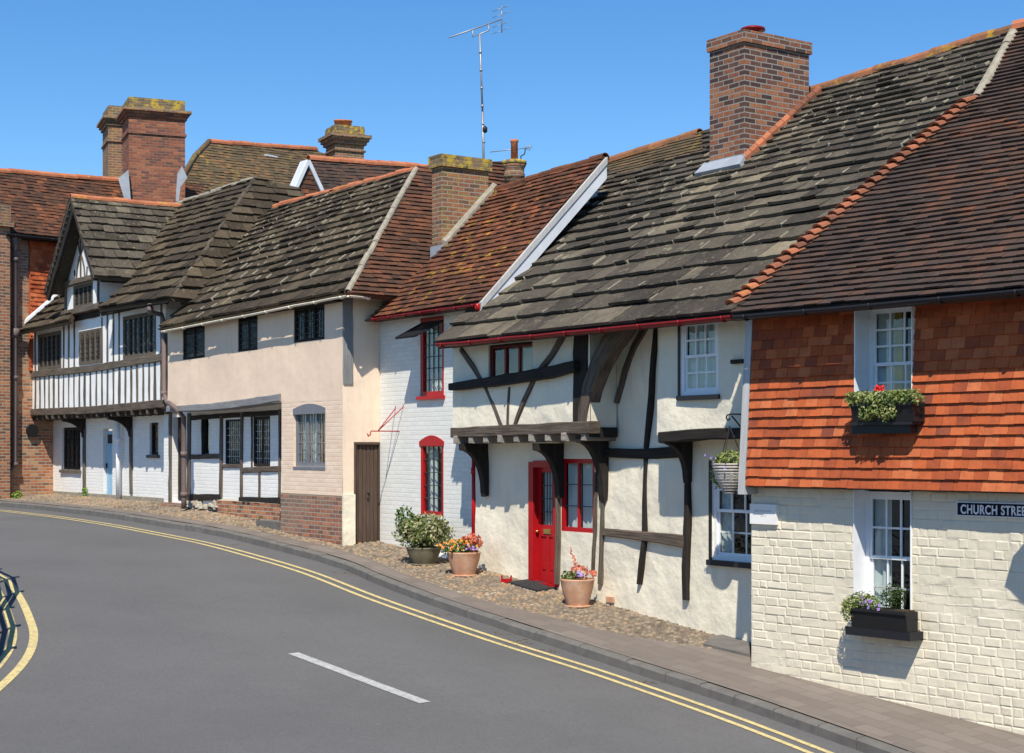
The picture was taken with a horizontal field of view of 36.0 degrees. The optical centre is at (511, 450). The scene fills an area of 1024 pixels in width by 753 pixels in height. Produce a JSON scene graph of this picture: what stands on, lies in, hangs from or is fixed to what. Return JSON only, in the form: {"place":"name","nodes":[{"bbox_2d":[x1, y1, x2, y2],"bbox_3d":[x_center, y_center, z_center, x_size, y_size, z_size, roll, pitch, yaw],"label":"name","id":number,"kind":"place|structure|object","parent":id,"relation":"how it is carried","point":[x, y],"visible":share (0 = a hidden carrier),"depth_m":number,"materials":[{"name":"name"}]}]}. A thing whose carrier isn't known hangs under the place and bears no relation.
{"place":"outdoors","nodes":[
{"label":"outdoors","id":0,"kind":"place"},
{"bbox_2d":[6,493,750,651],"bbox_3d":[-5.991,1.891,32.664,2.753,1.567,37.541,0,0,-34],"label":"cobbles","id":1,"kind":"object","parent":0,"point":[154,508],"visible":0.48,"depth_m":23.66,"materials":[{"name":"stone"}]},
{"bbox_2d":[11,490,23,498],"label":"weed","id":2,"kind":"object","parent":1,"relation":"on","point":[16,494],"visible":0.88,"depth_m":40.52,"materials":[{"name":"green plant"}]},
{"bbox_2d":[79,487,87,496],"bbox_3d":[-10.826,1.107,39.972,0.338,0.352,0.351,0,0,0],"label":"weed","id":3,"kind":"object","parent":1,"relation":"on","point":[85,490],"visible":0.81,"depth_m":39.89,"materials":[{"name":"green plant"}]},
{"bbox_2d":[256,520,280,529],"bbox_3d":[-4.483,1.432,29.662,0.270,0.200,0.985,0,0,-34],"label":"stone step","id":4,"kind":"object","parent":1,"relation":"on","point":[273,524],"visible":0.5,"depth_m":29.51,"materials":[{"name":"stone"}]},
{"bbox_2d":[391,505,455,565],"bbox_3d":[-1.396,1.341,25.015,1.039,0.966,0.838,0,0,0],"label":"shrub pot","id":5,"kind":"object","parent":1,"relation":"on","point":[418,530],"visible":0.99,"depth_m":24.83,"materials":[{"name":"green plant"}]},
{"bbox_2d":[436,534,483,576],"bbox_3d":[-0.795,1.593,24.012,0.743,0.652,0.536,0,0,0],"label":"flower pot","id":6,"kind":"object","parent":1,"relation":"on","point":[463,563],"visible":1,"depth_m":23.87,"materials":[{"name":"ceramic"}]},
{"bbox_2d":[501,575,511,582],"bbox_3d":[-0.082,1.928,23.330,0.163,0.150,0.030,0,0,18],"label":"boot scraper","id":7,"kind":"object","parent":1,"relation":"on","point":[506,580],"visible":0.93,"depth_m":23.32,"materials":[{"name":"red paint"}]},
{"bbox_2d":[508,579,555,591],"bbox_3d":[0.324,1.996,23.127,0.440,0.155,0.720,0,0,-35],"label":"doormat","id":8,"kind":"object","parent":1,"relation":"on","point":[536,586],"visible":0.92,"depth_m":23.02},
{"bbox_2d":[560,546,597,607],"bbox_3d":[0.905,1.752,21.813,0.481,0.835,0.480,0,0,-32],"label":"flower pot","id":9,"kind":"object","parent":1,"relation":"on","point":[577,588],"visible":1,"depth_m":21.67,"materials":[{"name":"ceramic"}]},
{"bbox_2d":[703,634,749,656],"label":"paving slab","id":10,"kind":"structure","parent":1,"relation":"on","point":[722,642],"depth_m":19.45,"materials":[{"name":"stone"}]},
{"bbox_2d":[0,503,913,752],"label":"road","id":11,"kind":"structure","parent":0,"point":[149,643],"depth_m":17.86,"materials":[{"name":"grey asphalt"}]},
{"bbox_2d":[0,590,16,667],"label":"yellow line","id":12,"kind":"object","parent":11,"relation":"on","point":[11,641],"visible":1,"depth_m":19.08,"materials":[{"name":"paint"}]},
{"bbox_2d":[0,574,37,690],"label":"yellow line","id":13,"kind":"object","parent":11,"relation":"on","point":[25,659],"visible":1,"depth_m":18.86,"materials":[{"name":"paint"}]},
{"bbox_2d":[288,652,430,702],"bbox_3d":[-1.760,2.539,17.693,0.153,0.260,2.664,0,0,-39],"label":"white line","id":14,"kind":"object","parent":11,"relation":"on","point":[362,679],"visible":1,"depth_m":17.60,"materials":[{"name":"paint"}]},
{"bbox_2d":[3,511,812,752],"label":"yellow line","id":15,"kind":"object","parent":11,"relation":"on","point":[716,716],"visible":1,"depth_m":19.54,"materials":[{"name":"paint"}]},
{"bbox_2d":[5,510,832,752],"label":"yellow line","id":16,"kind":"object","parent":11,"relation":"on","point":[740,718],"visible":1,"depth_m":19.64,"materials":[{"name":"paint"}]},
{"bbox_2d":[232,544,659,682],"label":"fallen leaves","id":17,"kind":"object","parent":11,"relation":"on","point":[498,633],"visible":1,"depth_m":20.15,"materials":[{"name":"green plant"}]},
{"bbox_2d":[0,501,912,752],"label":"kerb","id":18,"kind":"structure","parent":11,"relation":"on","point":[833,733],"depth_m":20.07,"materials":[{"name":"stone"}]},
{"bbox_2d":[0,499,1023,752],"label":"pavement","id":19,"kind":"structure","parent":0,"point":[906,727],"depth_m":17.72,"materials":[{"name":"grey concrete"}]},
{"bbox_2d":[0,0,1023,176],"label":"sky","id":20,"kind":"structure","parent":0,"point":[572,81],"materials":[{"name":"blue"}]},
{"bbox_3d":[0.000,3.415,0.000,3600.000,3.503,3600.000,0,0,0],"label":"ground","id":21,"kind":"structure","parent":0,"visible":0},
{"bbox_2d":[0,97,204,502],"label":"red brick house","id":22,"kind":"structure","parent":21,"relation":"on","point":[143,147],"depth_m":42.07,"materials":[{"name":"brown ceramic"}]},
{"bbox_2d":[20,176,304,501],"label":"half timbered house","id":23,"kind":"structure","parent":21,"relation":"on","point":[126,277],"depth_m":37.36,"materials":[{"name":"paint"}]},
{"bbox_2d":[38,331,60,370],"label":"window","id":24,"kind":"structure","parent":23,"relation":"in","point":[49,344],"depth_m":40.77,"materials":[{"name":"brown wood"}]},
{"bbox_2d":[59,427,81,472],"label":"window","id":25,"kind":"structure","parent":23,"relation":"in","point":[71,434],"depth_m":41.24,"materials":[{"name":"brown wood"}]},
{"bbox_2d":[79,328,100,364],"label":"window","id":26,"kind":"structure","parent":23,"relation":"in","point":[89,340],"depth_m":38.20,"materials":[{"name":"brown wood"}]},
{"bbox_2d":[73,280,114,308],"bbox_3d":[-10.211,-3.749,38.392,0.510,0.768,1.569,0,0,-35],"label":"window","id":27,"kind":"structure","parent":23,"relation":"in","point":[83,293],"depth_m":38.38,"materials":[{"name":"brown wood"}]},
{"bbox_2d":[106,431,111,493],"bbox_3d":[-9.882,0.336,38.831,0.090,1.621,0.574,0,0,-35],"label":"door","id":28,"kind":"structure","parent":23,"relation":"in","point":[109,433],"depth_m":38.89,"materials":[{"name":"blue paint"}]},
{"bbox_2d":[123,312,155,359],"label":"window","id":29,"kind":"structure","parent":23,"relation":"in","point":[139,330],"depth_m":35.66,"materials":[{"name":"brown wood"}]},
{"bbox_2d":[146,423,159,457],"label":"window","id":30,"kind":"structure","parent":23,"relation":"in","point":[154,425],"depth_m":36.53,"materials":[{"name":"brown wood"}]},
{"bbox_2d":[185,139,325,194],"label":"brown tiled house","id":31,"kind":"structure","parent":21,"relation":"on","point":[212,164],"depth_m":51.56,"materials":[{"name":"tile"}]},
{"bbox_2d":[318,119,371,158],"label":"brick chimney","id":32,"kind":"object","parent":31,"relation":"on","point":[345,138],"visible":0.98,"depth_m":47.20,"materials":[{"name":"brown brick"}]},
{"bbox_2d":[158,161,504,545],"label":"pink rendered house","id":33,"kind":"structure","parent":21,"relation":"on","point":[273,402],"depth_m":29.41,"materials":[{"name":"paint"}]},
{"bbox_2d":[178,417,180,499],"bbox_3d":[-7.170,0.182,34.392,0.045,1.806,0.568,0,0,-34],"label":"drainpipe","id":34,"kind":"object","parent":33,"relation":"in","point":[179,418],"depth_m":34.53,"materials":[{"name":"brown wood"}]},
{"bbox_2d":[183,325,204,359],"bbox_3d":[-6.314,-2.255,32.483,0.510,0.960,1.338,0,0,-34],"label":"window","id":35,"kind":"structure","parent":33,"relation":"in","point":[193,337],"depth_m":32.71,"materials":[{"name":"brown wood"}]},
{"bbox_2d":[204,419,208,453],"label":"window","id":36,"kind":"structure","parent":33,"relation":"in","point":[206,422],"depth_m":33.18,"materials":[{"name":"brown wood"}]},
{"bbox_2d":[226,419,239,463],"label":"window","id":37,"kind":"structure","parent":33,"relation":"in","point":[232,426],"depth_m":32.18,"materials":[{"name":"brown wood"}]},
{"bbox_2d":[238,316,257,351],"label":"window","id":38,"kind":"structure","parent":33,"relation":"in","point":[247,327],"depth_m":30.40,"materials":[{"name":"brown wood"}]},
{"bbox_2d":[254,416,269,466],"bbox_3d":[-4.681,-0.170,30.978,0.510,1.186,0.965,0,0,-34],"label":"window","id":39,"kind":"structure","parent":33,"relation":"in","point":[261,424],"depth_m":31.05,"materials":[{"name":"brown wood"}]},
{"bbox_2d":[293,404,324,469],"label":"window","id":40,"kind":"structure","parent":33,"relation":"in","point":[310,418],"depth_m":28.23,"materials":[{"name":"glass"}]},
{"bbox_2d":[294,305,324,342],"bbox_3d":[-3.398,-2.308,28.221,0.510,0.930,1.394,0,0,-34],"label":"window","id":41,"kind":"structure","parent":33,"relation":"in","point":[309,323],"depth_m":28.32,"materials":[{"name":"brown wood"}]},
{"bbox_2d":[354,442,379,543],"bbox_3d":[-2.523,0.762,27.327,0.532,1.807,0.096,0,0,-34],"label":"door","id":42,"kind":"structure","parent":33,"relation":"in","point":[366,454],"depth_m":27.34,"materials":[{"name":"brown wood"}]},
{"bbox_2d":[290,155,427,194],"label":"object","id":43,"kind":"structure","parent":21,"relation":"on","point":[314,173],"depth_m":42.66,"materials":[{"name":"brown ceramic"}]},
{"bbox_2d":[365,152,609,558],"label":"white brick house","id":44,"kind":"structure","parent":21,"relation":"on","point":[491,242],"depth_m":26.25,"materials":[{"name":"white brick"}]},
{"bbox_2d":[367,404,403,436],"bbox_3d":[-2.179,-0.505,26.705,0.638,0.562,0.284,0,0,-34],"label":"wall bracket","id":45,"kind":"object","parent":44,"relation":"attached to","point":[383,424],"depth_m":26.72,"materials":[{"name":"red metal"}]},
{"bbox_2d":[395,315,444,399],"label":"window","id":46,"kind":"structure","parent":44,"relation":"in","point":[432,357],"depth_m":26.09,"materials":[{"name":"glass"}]},
{"bbox_2d":[419,435,443,515],"bbox_3d":[-1.115,0.467,26.142,0.532,1.424,0.938,0,0,-34],"label":"window","id":47,"kind":"structure","parent":44,"relation":"in","point":[431,446],"depth_m":26.18,"materials":[{"name":"glass"}]},
{"bbox_2d":[449,5,509,158],"bbox_3d":[-0.534,-6.348,27.838,0.515,3.230,1.209,0,0,45],"label":"tv aerial","id":48,"kind":"object","parent":44,"relation":"attached to","point":[484,129],"visible":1,"depth_m":27.82,"materials":[{"name":"metal"}]},
{"bbox_2d":[502,139,526,182],"bbox_3d":[0.043,-4.123,28.617,0.451,3.030,0.451,0,0,0],"label":"round chimney","id":49,"kind":"object","parent":44,"relation":"on","point":[514,166],"visible":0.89,"depth_m":28.47,"materials":[{"name":"brick"}]},
{"bbox_2d":[490,144,531,158],"bbox_3d":[-0.015,-5.448,28.867,0.781,0.305,0.024,0,0,0],"label":"tv aerial","id":50,"kind":"object","parent":49,"relation":"attached to","point":[529,146],"visible":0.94,"depth_m":28.86,"materials":[{"name":"silver metal"}]},
{"bbox_2d":[434,25,1010,645],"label":"timber framed cottage","id":51,"kind":"structure","parent":21,"relation":"on","point":[598,347],"depth_m":21.87,"materials":[{"name":"paint"}]},
{"bbox_2d":[490,341,531,376],"bbox_3d":[0.204,-1.292,23.249,0.510,0.754,1.333,0,0,-35],"label":"window","id":52,"kind":"structure","parent":51,"relation":"in","point":[500,353],"depth_m":23.53,"materials":[{"name":"brown wood"}]},
{"bbox_2d":[535,467,552,582],"bbox_3d":[0.747,1.083,23.389,0.803,1.818,0.793,0,0,0],"label":"door","id":53,"kind":"structure","parent":51,"relation":"in","point":[545,532],"depth_m":23.29,"materials":[{"name":"red paint"}]},
{"bbox_2d":[562,459,594,532],"bbox_3d":[1.151,0.646,22.632,0.510,1.245,0.989,0,0,-35],"label":"window","id":54,"kind":"structure","parent":51,"relation":"in","point":[577,501],"depth_m":22.58,"materials":[{"name":"red paint"}]},
{"bbox_2d":[676,322,719,400],"bbox_3d":[2.532,-1.171,19.819,0.570,1.164,0.906,0,0,-35],"label":"window","id":55,"kind":"structure","parent":51,"relation":"in","point":[699,342],"depth_m":19.78,"materials":[{"name":"white paint"}]},
{"bbox_2d":[706,460,750,568],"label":"window","id":56,"kind":"structure","parent":51,"relation":"in","point":[731,512],"depth_m":20.13,"materials":[{"name":"white paint"}]},
{"bbox_2d":[726,413,740,427],"bbox_3d":[2.736,-0.324,19.011,0.379,0.244,0.048,0,0,38],"label":"scroll bracket","id":57,"kind":"object","parent":51,"relation":"attached to","point":[732,414],"visible":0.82,"depth_m":19.04,"materials":[{"name":"black metal"}]},
{"bbox_2d":[704,426,739,493],"bbox_3d":[2.598,0.116,19.108,0.531,0.826,0.534,0,0,0],"label":"hanging basket","id":58,"kind":"object","parent":57,"relation":"hanging from","point":[725,475],"visible":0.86,"depth_m":18.97,"materials":[{"name":"grey wicker"}]},
{"bbox_2d":[725,18,1023,734],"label":"tile hung house","id":59,"kind":"structure","parent":21,"relation":"on","point":[907,272],"depth_m":17.27,"materials":[{"name":"white brick"}]},
{"bbox_2d":[750,504,778,524],"bbox_3d":[2.934,0.744,18.329,0.046,0.234,0.402,0,0,-40],"label":"wall plaque","id":60,"kind":"object","parent":59,"relation":"attached to","point":[764,514],"depth_m":18.30,"materials":[{"name":"white stone"}]},
{"bbox_2d":[840,583,917,632],"bbox_3d":[3.918,1.662,16.906,0.284,0.504,0.887,0,0,-44],"label":"window box","id":61,"kind":"object","parent":59,"relation":"on","point":[863,614],"visible":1,"depth_m":16.80,"materials":[{"name":"black plastic"}]},
{"bbox_2d":[844,385,924,422],"bbox_3d":[3.937,-0.493,16.635,0.318,0.413,0.996,0,0,-40],"label":"window box","id":62,"kind":"object","parent":59,"relation":"attached to","point":[888,405],"visible":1,"depth_m":16.53,"materials":[{"name":"black plastic"}]},
{"bbox_2d":[845,490,923,640],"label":"window","id":63,"kind":"structure","parent":59,"relation":"in","point":[882,520],"depth_m":17.42,"materials":[{"name":"white paint"}]},
{"bbox_2d":[851,306,922,433],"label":"window","id":64,"kind":"structure","parent":59,"relation":"in","point":[883,338],"depth_m":17.21,"materials":[{"name":"white paint"}]},
{"bbox_2d":[957,501,1023,517],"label":"street sign","id":65,"kind":"object","parent":59,"relation":"attached to","point":[994,509],"visible":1,"depth_m":16.01,"materials":[{"name":"black metal"}]}
]}

